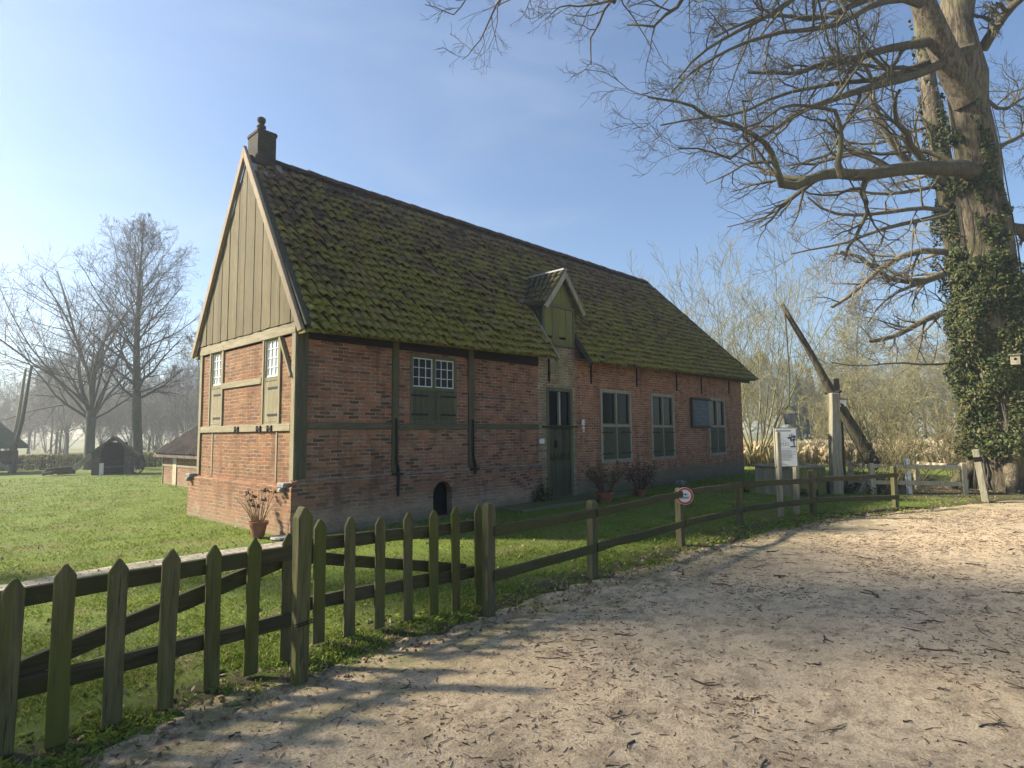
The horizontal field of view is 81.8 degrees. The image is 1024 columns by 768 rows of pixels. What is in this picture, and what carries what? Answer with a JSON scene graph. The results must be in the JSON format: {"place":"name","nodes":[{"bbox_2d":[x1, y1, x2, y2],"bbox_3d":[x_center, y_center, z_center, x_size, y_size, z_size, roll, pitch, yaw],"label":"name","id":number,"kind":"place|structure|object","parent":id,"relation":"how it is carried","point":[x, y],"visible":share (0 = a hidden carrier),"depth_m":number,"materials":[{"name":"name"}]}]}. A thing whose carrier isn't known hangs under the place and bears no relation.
{"place":"outdoors","nodes":[
{"label":"outdoors","id":0,"kind":"place"},
{"bbox_2d":[0,542,281,590],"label":"path","id":1,"kind":"structure","parent":0,"point":[142,564],"depth_m":7.27,"materials":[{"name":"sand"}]},
{"bbox_2d":[1,431,959,464],"bbox_3d":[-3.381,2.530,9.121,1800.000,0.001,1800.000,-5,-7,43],"label":"ground","id":2,"kind":"structure","parent":0,"point":[76,447],"depth_m":136.87,"materials":[{"name":"green plant"}]},
{"bbox_2d":[0,371,21,426],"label":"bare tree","id":3,"kind":"object","parent":2,"relation":"on","point":[9,394],"visible":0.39,"depth_m":61.87,"materials":[{"name":"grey plant"}]},
{"bbox_2d":[0,363,52,450],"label":"bare tree","id":4,"kind":"object","parent":2,"relation":"on","point":[19,387],"visible":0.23,"depth_m":59.82,"materials":[{"name":"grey plant"}]},
{"bbox_2d":[2,372,61,453],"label":"bare tree","id":5,"kind":"object","parent":2,"relation":"on","point":[28,448],"visible":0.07,"depth_m":66.34,"materials":[{"name":"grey plant"}]},
{"bbox_2d":[0,360,65,452],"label":"bare tree","id":6,"kind":"object","parent":2,"relation":"on","point":[4,395],"visible":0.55,"depth_m":52.87,"materials":[{"name":"grey plant"}]},
{"bbox_2d":[12,363,79,453],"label":"bare tree","id":7,"kind":"object","parent":2,"relation":"on","point":[51,426],"visible":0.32,"depth_m":48.03,"materials":[{"name":"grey plant"}]},
{"bbox_2d":[11,374,85,452],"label":"bare shrub","id":8,"kind":"object","parent":2,"relation":"on","point":[45,447],"visible":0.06,"depth_m":69.55,"materials":[{"name":"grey plant"}]},
{"bbox_2d":[0,345,114,453],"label":"bare tree","id":9,"kind":"object","parent":2,"relation":"on","point":[56,439],"visible":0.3,"depth_m":52.18,"materials":[{"name":"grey plant"}]},
{"bbox_2d":[0,342,117,453],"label":"bare tree","id":10,"kind":"object","parent":2,"relation":"on","point":[67,434],"visible":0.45,"depth_m":43.88,"materials":[{"name":"grey plant"}]},
{"bbox_2d":[33,388,85,452],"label":"bare shrub","id":11,"kind":"object","parent":2,"relation":"on","point":[62,449],"visible":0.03,"depth_m":70.00,"materials":[{"name":"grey plant"}]},
{"bbox_2d":[36,356,88,453],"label":"bare tree","id":12,"kind":"object","parent":2,"relation":"on","point":[60,441],"visible":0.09,"depth_m":57.29,"materials":[{"name":"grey plant"}]},
{"bbox_2d":[15,345,130,453],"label":"bare tree","id":13,"kind":"object","parent":2,"relation":"on","point":[65,392],"visible":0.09,"depth_m":60.17,"materials":[{"name":"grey plant"}]},
{"bbox_2d":[4,347,151,444],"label":"bare tree","id":14,"kind":"object","parent":2,"relation":"on","point":[94,406],"visible":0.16,"depth_m":58.00,"materials":[{"name":"grey plant"}]},
{"bbox_2d":[40,359,162,441],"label":"bare tree","id":15,"kind":"object","parent":2,"relation":"on","point":[129,389],"visible":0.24,"depth_m":53.93,"materials":[{"name":"grey plant"}]},
{"bbox_2d":[53,343,164,444],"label":"bare tree","id":16,"kind":"object","parent":2,"relation":"on","point":[112,422],"visible":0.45,"depth_m":47.40,"materials":[{"name":"grey plant"}]},
{"bbox_2d":[81,398,156,444],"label":"bare shrub","id":17,"kind":"object","parent":2,"relation":"on","point":[123,428],"visible":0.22,"depth_m":59.51,"materials":[{"name":"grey plant"}]},
{"bbox_2d":[60,362,184,445],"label":"bare shrub","id":18,"kind":"object","parent":2,"relation":"on","point":[147,419],"visible":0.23,"depth_m":62.80,"materials":[{"name":"grey plant"}]},
{"bbox_2d":[102,381,173,451],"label":"bare shrub","id":19,"kind":"object","parent":2,"relation":"on","point":[156,447],"visible":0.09,"depth_m":68.61,"materials":[{"name":"grey plant"}]},
{"bbox_2d":[101,361,187,451],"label":"bare tree","id":20,"kind":"object","parent":2,"relation":"on","point":[149,438],"visible":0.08,"depth_m":71.58,"materials":[{"name":"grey plant"}]},
{"bbox_2d":[143,386,184,445],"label":"bare shrub","id":21,"kind":"object","parent":2,"relation":"on","point":[159,436],"visible":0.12,"depth_m":65.98,"materials":[{"name":"grey plant"}]},
{"bbox_2d":[146,369,193,436],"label":"bare tree","id":22,"kind":"object","parent":2,"relation":"on","point":[167,390],"visible":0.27,"depth_m":64.61,"materials":[{"name":"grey plant"}]},
{"bbox_2d":[142,388,198,440],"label":"bare shrub","id":23,"kind":"object","parent":2,"relation":"on","point":[170,416],"visible":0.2,"depth_m":58.38,"materials":[{"name":"grey plant"}]},
{"bbox_2d":[143,375,198,440],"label":"bare shrub","id":24,"kind":"object","parent":2,"relation":"on","point":[173,418],"visible":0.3,"depth_m":57.45,"materials":[{"name":"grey plant"}]},
{"bbox_2d":[143,366,199,438],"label":"bare tree","id":25,"kind":"object","parent":2,"relation":"on","point":[184,411],"visible":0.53,"depth_m":46.06,"materials":[{"name":"grey plant"}]},
{"bbox_2d":[163,331,199,410],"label":"bare tree","id":26,"kind":"object","parent":2,"relation":"on","point":[189,358],"visible":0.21,"depth_m":62.28,"materials":[{"name":"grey plant"}]},
{"bbox_2d":[168,373,198,435],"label":"bare tree","id":27,"kind":"object","parent":2,"relation":"on","point":[192,401],"visible":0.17,"depth_m":54.52,"materials":[{"name":"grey plant"}]},
{"bbox_2d":[741,352,789,440],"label":"bare tree","id":28,"kind":"object","parent":2,"relation":"on","point":[755,397],"visible":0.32,"depth_m":62.90,"materials":[{"name":"brown plant"}]},
{"bbox_2d":[741,358,791,437],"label":"bare tree","id":29,"kind":"object","parent":2,"relation":"on","point":[756,404],"visible":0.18,"depth_m":76.80,"materials":[{"name":"brown plant"}]},
{"bbox_2d":[731,349,807,439],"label":"bare tree","id":30,"kind":"object","parent":2,"relation":"on","point":[766,391],"visible":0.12,"depth_m":87.67,"materials":[{"name":"brown plant"}]},
{"bbox_2d":[742,368,799,438],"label":"bare tree","id":31,"kind":"object","parent":2,"relation":"on","point":[771,407],"visible":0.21,"depth_m":85.83,"materials":[{"name":"brown plant"}]},
{"bbox_2d":[766,358,805,426],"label":"bare tree","id":32,"kind":"object","parent":2,"relation":"on","point":[784,370],"visible":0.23,"depth_m":98.49,"materials":[{"name":"brown plant"}]},
{"bbox_2d":[768,440,826,464],"bbox_3d":[9.872,2.598,20.427,1.897,1.559,1.620,-3,-6,29],"label":"bare shrub","id":33,"kind":"object","parent":2,"relation":"on","point":[814,455],"visible":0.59,"depth_m":19.88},
{"bbox_2d":[752,377,844,440],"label":"bare shrub","id":34,"kind":"object","parent":2,"relation":"on","point":[822,414],"visible":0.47,"depth_m":42.61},
{"bbox_2d":[789,374,814,440],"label":"conifer","id":35,"kind":"object","parent":2,"relation":"on","point":[803,429],"visible":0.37,"depth_m":83.59,"materials":[{"name":"green plant"}]},
{"bbox_2d":[810,381,827,439],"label":"conifer","id":36,"kind":"object","parent":2,"relation":"on","point":[811,435],"visible":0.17,"depth_m":82.23,"materials":[{"name":"green plant"}]},
{"bbox_2d":[777,335,877,438],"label":"bare tree","id":37,"kind":"object","parent":2,"relation":"on","point":[802,382],"visible":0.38,"depth_m":63.14,"materials":[{"name":"brown plant"}]},
{"bbox_2d":[814,411,866,440],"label":"bare shrub","id":38,"kind":"object","parent":2,"relation":"on","point":[824,433],"visible":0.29,"depth_m":43.10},
{"bbox_2d":[810,349,891,426],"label":"bare tree","id":39,"kind":"object","parent":2,"relation":"on","point":[882,370],"visible":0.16,"depth_m":64.00,"materials":[{"name":"brown plant"}]},
{"bbox_2d":[784,326,919,439],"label":"bare tree","id":40,"kind":"object","parent":2,"relation":"on","point":[843,385],"visible":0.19,"depth_m":74.11,"materials":[{"name":"brown plant"}]},
{"bbox_2d":[743,437,964,465],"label":"reeds","id":41,"kind":"object","parent":2,"relation":"on","point":[801,446],"visible":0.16,"depth_m":28.04,"materials":[{"name":"plant"}]},
{"bbox_2d":[812,292,900,425],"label":"bare tree","id":42,"kind":"object","parent":2,"relation":"on","point":[853,318],"visible":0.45,"depth_m":57.15,"materials":[{"name":"brown plant"}]},
{"bbox_2d":[777,305,941,438],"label":"bare tree","id":43,"kind":"object","parent":2,"relation":"on","point":[852,376],"visible":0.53,"depth_m":42.08,"materials":[{"name":"plant"}]},
{"bbox_2d":[825,430,907,474],"bbox_3d":[11.861,2.309,19.232,2.534,1.902,2.168,0,-5,-5],"label":"bare shrub","id":44,"kind":"object","parent":2,"relation":"on","point":[854,458],"visible":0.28,"depth_m":19.56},
{"bbox_2d":[842,383,910,438],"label":"bare shrub","id":45,"kind":"object","parent":2,"relation":"on","point":[861,417],"visible":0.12,"depth_m":49.45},
{"bbox_2d":[828,348,924,438],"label":"bare tree","id":46,"kind":"object","parent":2,"relation":"on","point":[867,376],"visible":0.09,"depth_m":86.48,"materials":[{"name":"brown plant"}]},
{"bbox_2d":[852,386,915,439],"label":"bare shrub","id":47,"kind":"object","parent":2,"relation":"on","point":[884,412],"visible":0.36,"depth_m":43.59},
{"bbox_2d":[814,299,955,436],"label":"bare tree","id":48,"kind":"object","parent":2,"relation":"on","point":[885,386],"visible":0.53,"depth_m":42.18,"materials":[{"name":"plant"}]},
{"bbox_2d":[837,334,944,436],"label":"bare tree","id":49,"kind":"object","parent":2,"relation":"on","point":[904,375],"visible":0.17,"depth_m":65.07,"materials":[{"name":"brown plant"}]},
{"bbox_2d":[873,384,955,439],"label":"bare shrub","id":50,"kind":"object","parent":2,"relation":"on","point":[913,411],"visible":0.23,"depth_m":45.57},
{"bbox_2d":[878,394,956,441],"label":"bare shrub","id":51,"kind":"object","parent":2,"relation":"on","point":[945,411],"visible":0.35,"depth_m":40.86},
{"bbox_2d":[885,332,951,439],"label":"bare tree","id":52,"kind":"object","parent":2,"relation":"on","point":[911,339],"visible":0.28,"depth_m":75.08,"materials":[{"name":"brown plant"}]},
{"bbox_2d":[877,392,965,481],"bbox_3d":[12.278,1.603,17.075,2.709,2.962,3.098,-2,-5,12],"label":"bare shrub","id":53,"kind":"object","parent":2,"relation":"on","point":[937,432],"visible":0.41,"depth_m":17.63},
{"bbox_2d":[889,334,956,436],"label":"bare tree","id":54,"kind":"object","parent":2,"relation":"on","point":[932,389],"visible":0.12,"depth_m":70.76,"materials":[{"name":"brown plant"}]},
{"bbox_2d":[892,349,959,437],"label":"bare tree","id":55,"kind":"object","parent":2,"relation":"on","point":[935,398],"visible":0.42,"depth_m":41.14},
{"bbox_2d":[921,339,961,427],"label":"bare tree","id":56,"kind":"object","parent":2,"relation":"on","point":[947,355],"visible":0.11,"depth_m":66.36,"materials":[{"name":"brown plant"}]},
{"bbox_2d":[0,461,1023,767],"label":"lawn","id":57,"kind":"structure","parent":0,"point":[130,699],"depth_m":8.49,"materials":[{"name":"plant"}]},
{"bbox_2d":[0,450,21,464],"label":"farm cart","id":58,"kind":"object","parent":57,"relation":"on","point":[5,457],"visible":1,"depth_m":26.91,"materials":[{"name":"wood"}]},
{"bbox_2d":[0,365,32,473],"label":"hay barrack","id":59,"kind":"structure","parent":57,"relation":"on","point":[10,440],"depth_m":26.60,"materials":[{"name":"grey wood"}]},
{"bbox_2d":[42,466,74,475],"bbox_3d":[-19.049,3.655,24.937,1.248,0.392,0.635,3,-6,-39],"label":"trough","id":60,"kind":"object","parent":57,"relation":"on","point":[61,470],"visible":0.88,"depth_m":24.77,"materials":[{"name":"grey wood"}]},
{"bbox_2d":[0,452,162,470],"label":"hedge","id":61,"kind":"object","parent":57,"relation":"on","point":[32,462],"visible":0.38,"depth_m":29.90,"materials":[{"name":"green plant"}]},
{"bbox_2d":[0,242,199,469],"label":"bare tree","id":62,"kind":"object","parent":57,"relation":"on","point":[90,414],"visible":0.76,"depth_m":29.34,"materials":[{"name":"grey plant"}]},
{"bbox_2d":[90,436,141,474],"bbox_3d":[-17.270,3.131,25.842,1.760,1.680,1.400,2,-5,-27],"label":"oven hut","id":63,"kind":"object","parent":57,"relation":"on","point":[109,456],"visible":0.89,"depth_m":25.56,"materials":[{"name":"wood"}]},
{"bbox_2d":[71,454,91,470],"bbox_3d":[-18.059,3.271,24.909,0.802,0.773,0.062,3,-6,-36],"label":"leaning plank","id":64,"kind":"object","parent":63,"relation":"on","point":[82,462],"visible":0.92,"depth_m":24.87,"materials":[{"name":"grey wood"}]},
{"bbox_2d":[38,212,203,468],"bbox_3d":[-19.332,-2.295,29.874,7.261,13.399,6.445,0,-5,-5],"label":"bare tree","id":65,"kind":"object","parent":57,"relation":"on","point":[137,441],"visible":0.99,"depth_m":29.81,"materials":[{"name":"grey plant"}]},
{"bbox_2d":[130,454,144,473],"bbox_3d":[-16.377,3.507,25.878,0.180,0.870,0.869,-1,-5,5],"label":"cart wheel","id":66,"kind":"object","parent":57,"relation":"on","point":[137,463],"visible":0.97,"depth_m":25.84,"materials":[{"name":"grey wood"}]},
{"bbox_2d":[153,425,197,486],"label":"brick shed","id":67,"kind":"structure","parent":57,"relation":"on","point":[179,456],"depth_m":19.19,"materials":[{"name":"brick"}]},
{"bbox_2d":[172,458,177,485],"bbox_3d":[-11.017,2.843,19.334,0.340,1.040,0.060,-5,-7,43],"label":"plank door","id":68,"kind":"structure","parent":67,"relation":"in","point":[174,472],"depth_m":19.28,"materials":[{"name":"brown wood"}]},
{"bbox_2d":[234,487,277,537],"bbox_3d":[-3.970,1.994,9.202,0.600,0.752,0.605,0,-5,-1],"label":"potted plant","id":69,"kind":"object","parent":57,"relation":"on","point":[257,527],"visible":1,"depth_m":9.12,"materials":[{"name":"plant"}]},
{"bbox_2d":[290,506,313,685],"bbox_3d":[-1.474,1.442,3.994,0.132,1.233,0.364,4,-7,-42],"label":"gate post","id":70,"kind":"object","parent":57,"relation":"on","point":[301,620],"visible":0.89,"depth_m":3.87,"materials":[{"name":"brown wood"}]},
{"bbox_2d":[0,533,292,756],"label":"picket gate","id":71,"kind":"structure","parent":70,"relation":"attached to","point":[29,675],"depth_m":3.34,"materials":[{"name":"brown wood"}]},
{"bbox_2d":[310,505,481,644],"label":"picket gate","id":72,"kind":"structure","parent":57,"relation":"on","point":[454,572],"depth_m":4.89,"materials":[{"name":"brown wood"}]},
{"bbox_2d":[17,510,870,739],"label":"moss cushions","id":73,"kind":"object","parent":57,"relation":"on","point":[152,726],"visible":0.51,"depth_m":5.17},
{"bbox_2d":[185,116,758,535],"bbox_3d":[1.401,-0.746,17.490,5.008,7.710,18.724,-5,-7,43],"label":"farmhouse","id":74,"kind":"object","parent":57,"relation":"on","point":[366,358],"visible":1,"depth_m":11.65,"materials":[{"name":"brick"}]},
{"bbox_2d":[210,351,221,426],"bbox_3d":[-5.733,0.091,11.516,0.524,1.496,0.078,-5,-7,43],"label":"window","id":75,"kind":"structure","parent":74,"relation":"in","point":[216,374],"depth_m":11.53,"materials":[{"name":"white paint"}]},
{"bbox_2d":[263,337,278,423],"bbox_3d":[-4.019,-0.059,9.938,0.534,1.496,0.078,-5,-7,43],"label":"window","id":76,"kind":"structure","parent":74,"relation":"in","point":[271,347],"depth_m":9.94,"materials":[{"name":"white paint"}]},
{"bbox_2d":[410,353,456,423],"bbox_3d":[-1.530,0.108,11.420,0.120,1.306,1.154,-5,-7,43],"label":"window","id":77,"kind":"structure","parent":74,"relation":"in","point":[433,379],"depth_m":11.38,"materials":[{"name":"white paint"}]},
{"bbox_2d":[542,387,577,499],"bbox_3d":[1.141,1.438,14.264,0.145,2.706,1.350,-5,-7,43],"label":"door","id":78,"kind":"structure","parent":74,"relation":"in","point":[559,408],"depth_m":14.29,"materials":[{"name":"green wood"}]},
{"bbox_2d":[600,388,632,462],"bbox_3d":[2.825,1.144,16.140,0.120,1.976,1.534,-5,-7,43],"label":"window","id":79,"kind":"structure","parent":74,"relation":"in","point":[615,405],"depth_m":16.11,"materials":[{"name":"green glass"}]},
{"bbox_2d":[651,393,675,459],"bbox_3d":[4.580,1.298,18.031,0.120,1.996,1.424,-5,-7,43],"label":"window","id":80,"kind":"structure","parent":74,"relation":"in","point":[662,405],"depth_m":18.01,"materials":[{"name":"green glass"}]},
{"bbox_2d":[690,397,710,427],"bbox_3d":[6.341,0.966,19.838,0.095,1.000,1.400,-5,-7,43],"label":"notice board","id":81,"kind":"object","parent":74,"relation":"attached to","point":[699,413],"visible":1,"depth_m":19.77,"materials":[{"name":"grey wood"}]},
{"bbox_2d":[708,397,726,455],"bbox_3d":[7.222,1.504,20.880,0.120,2.016,1.364,-5,-7,43],"label":"window","id":82,"kind":"structure","parent":74,"relation":"in","point":[718,446],"depth_m":20.86,"materials":[{"name":"green glass"}]},
{"bbox_2d":[582,460,625,502],"bbox_3d":[2.139,2.234,13.592,1.032,0.940,0.982,-1,-5,1],"label":"potted plant","id":83,"kind":"object","parent":57,"relation":"on","point":[604,496],"visible":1,"depth_m":13.49,"materials":[{"name":"green plant"}]},
{"bbox_2d":[620,461,657,495],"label":"potted plant","id":84,"kind":"object","parent":57,"relation":"on","point":[640,490],"visible":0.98,"depth_m":14.68,"materials":[{"name":"green plant"}]},
{"bbox_2d":[482,466,898,617],"bbox_3d":[3.532,1.898,9.100,10.796,1.085,1.120,4,-6,-40],"label":"rail fence","id":85,"kind":"object","parent":57,"relation":"on","point":[591,514],"visible":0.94,"depth_m":6.74,"materials":[{"name":"brown wood"}]},
{"bbox_2d":[677,487,692,504],"bbox_3d":[2.411,1.563,8.250,0.236,0.236,0.009,-1,-5,6],"label":"round sign","id":86,"kind":"object","parent":85,"relation":"attached to","point":[686,498],"visible":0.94,"depth_m":8.24,"materials":[{"name":"metal"}]},
{"bbox_2d":[421,0,1023,493],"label":"oak tree","id":87,"kind":"object","parent":57,"relation":"on","point":[985,330],"visible":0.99,"depth_m":15.03,"materials":[{"name":"brown plant"}]},
{"bbox_2d":[1008,353,1021,364],"bbox_3d":[12.538,-0.607,14.721,0.271,0.264,0.309,-5,-7,43],"label":"nest box","id":88,"kind":"object","parent":87,"relation":"attached to","point":[1015,359],"visible":1,"depth_m":14.63,"materials":[{"name":"brown wood"}]},
{"bbox_2d":[637,257,819,413],"bbox_3d":[10.468,-1.141,34.800,12.394,11.274,11.789,-1,-5,7],"label":"willow tree","id":89,"kind":"object","parent":57,"relation":"on","point":[744,307],"visible":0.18,"depth_m":31.90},
{"bbox_2d":[625,203,936,463],"bbox_3d":[12.722,-2.265,27.516,12.409,12.254,13.046,-5,-7,43],"label":"willow tree","id":90,"kind":"object","parent":57,"relation":"on","point":[754,372],"visible":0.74,"depth_m":26.88,"materials":[{"name":"plant"}]},
{"bbox_2d":[773,427,799,516],"bbox_3d":[5.243,1.708,11.130,0.640,1.773,0.247,3,-6,-34],"label":"information panel","id":91,"kind":"object","parent":57,"relation":"on","point":[785,447],"visible":0.95,"depth_m":11.08,"materials":[{"name":"grey wood"}]},
{"bbox_2d":[752,463,827,496],"bbox_3d":[7.018,2.420,14.921,1.260,0.802,1.260,2,-5,-23],"label":"well surround","id":92,"kind":"object","parent":57,"relation":"on","point":[765,471],"visible":0.45,"depth_m":14.55,"materials":[{"name":"grey wood"}]},
{"bbox_2d":[743,478,900,496],"bbox_3d":[8.409,2.751,15.984,2.903,0.279,4.987,-5,-7,43],"label":"ground ivy","id":93,"kind":"object","parent":57,"relation":"on","point":[850,489],"visible":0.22,"depth_m":15.12,"materials":[{"name":"green plant"}]},
{"bbox_2d":[780,303,881,494],"bbox_3d":[8.146,0.396,15.052,2.374,5.002,0.682,0,-5,-11],"label":"well sweep","id":94,"kind":"object","parent":57,"relation":"on","point":[838,416],"visible":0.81,"depth_m":14.89,"materials":[{"name":"grey wood"}]},
{"bbox_2d":[783,406,796,424],"bbox_3d":[7.057,0.796,15.014,0.344,0.463,0.344,-5,-7,43],"label":"bucket","id":95,"kind":"object","parent":94,"relation":"hanging from","point":[789,418],"visible":1,"depth_m":14.89,"materials":[{"name":"metal"}]},
{"bbox_2d":[743,17,965,461],"bbox_3d":[11.466,-5.996,17.881,8.434,18.498,4.557,2,-6,-30],"label":"bare tree","id":96,"kind":"object","parent":57,"relation":"on","point":[929,83],"visible":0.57,"depth_m":18.17,"materials":[{"name":"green plant"}]},
{"bbox_2d":[844,393,951,493],"bbox_3d":[9.829,1.536,14.695,2.846,2.737,2.496,1,-5,-19],"label":"bare shrub","id":97,"kind":"object","parent":57,"relation":"on","point":[895,445],"visible":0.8,"depth_m":14.68,"materials":[{"name":"plant"}]},
{"bbox_2d":[847,460,968,494],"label":"paddock rails","id":98,"kind":"object","parent":57,"relation":"on","point":[961,467],"visible":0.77,"depth_m":14.53,"materials":[{"name":"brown wood"}]},
{"bbox_2d":[904,459,912,493],"bbox_3d":[9.807,2.349,14.624,0.127,1.000,0.085,0,-5,-3],"label":"marker post","id":99,"kind":"object","parent":57,"relation":"on","point":[908,487],"visible":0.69,"depth_m":14.60,"materials":[{"name":"white paint"}]},
{"bbox_2d":[842,388,993,486],"bbox_3d":[11.539,1.489,16.098,3.803,3.042,3.276,-1,-5,6],"label":"bare shrub","id":100,"kind":"object","parent":57,"relation":"on","point":[884,427],"visible":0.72,"depth_m":16.59,"materials":[{"name":"plant"}]},
{"bbox_2d":[972,449,989,502],"bbox_3d":[10.366,2.081,13.057,0.243,1.276,0.205,-5,-7,43],"label":"marker post","id":101,"kind":"object","parent":57,"relation":"on","point":[977,459],"visible":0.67,"depth_m":13.01,"materials":[{"name":"grey wood"}]},
{"bbox_2d":[0,0,1023,439],"label":"sky","id":102,"kind":"structure","parent":0,"point":[120,109],"materials":[{"name":"blue"}]},
{"bbox_2d":[54,500,1023,767],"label":"track","id":103,"kind":"structure","parent":0,"point":[888,730],"depth_m":3.83,"materials":[{"name":"sand"}]},
{"bbox_2d":[0,475,1023,767],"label":"grass tufts","id":104,"kind":"object","parent":103,"relation":"on","point":[228,717],"visible":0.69,"depth_m":5.04,"materials":[{"name":"green plant"}]},
{"bbox_2d":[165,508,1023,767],"bbox_3d":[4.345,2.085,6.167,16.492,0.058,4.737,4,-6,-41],"label":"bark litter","id":105,"kind":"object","parent":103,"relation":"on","point":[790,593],"visible":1,"depth_m":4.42,"materials":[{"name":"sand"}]},
{"bbox_2d":[495,492,633,512],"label":"pavement","id":106,"kind":"structure","parent":0,"point":[549,504],"depth_m":12.89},
{"bbox_2d":[528,478,555,502],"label":"weed","id":107,"kind":"object","parent":106,"relation":"on","point":[539,495],"visible":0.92,"depth_m":13.29,"materials":[{"name":"green plant"}]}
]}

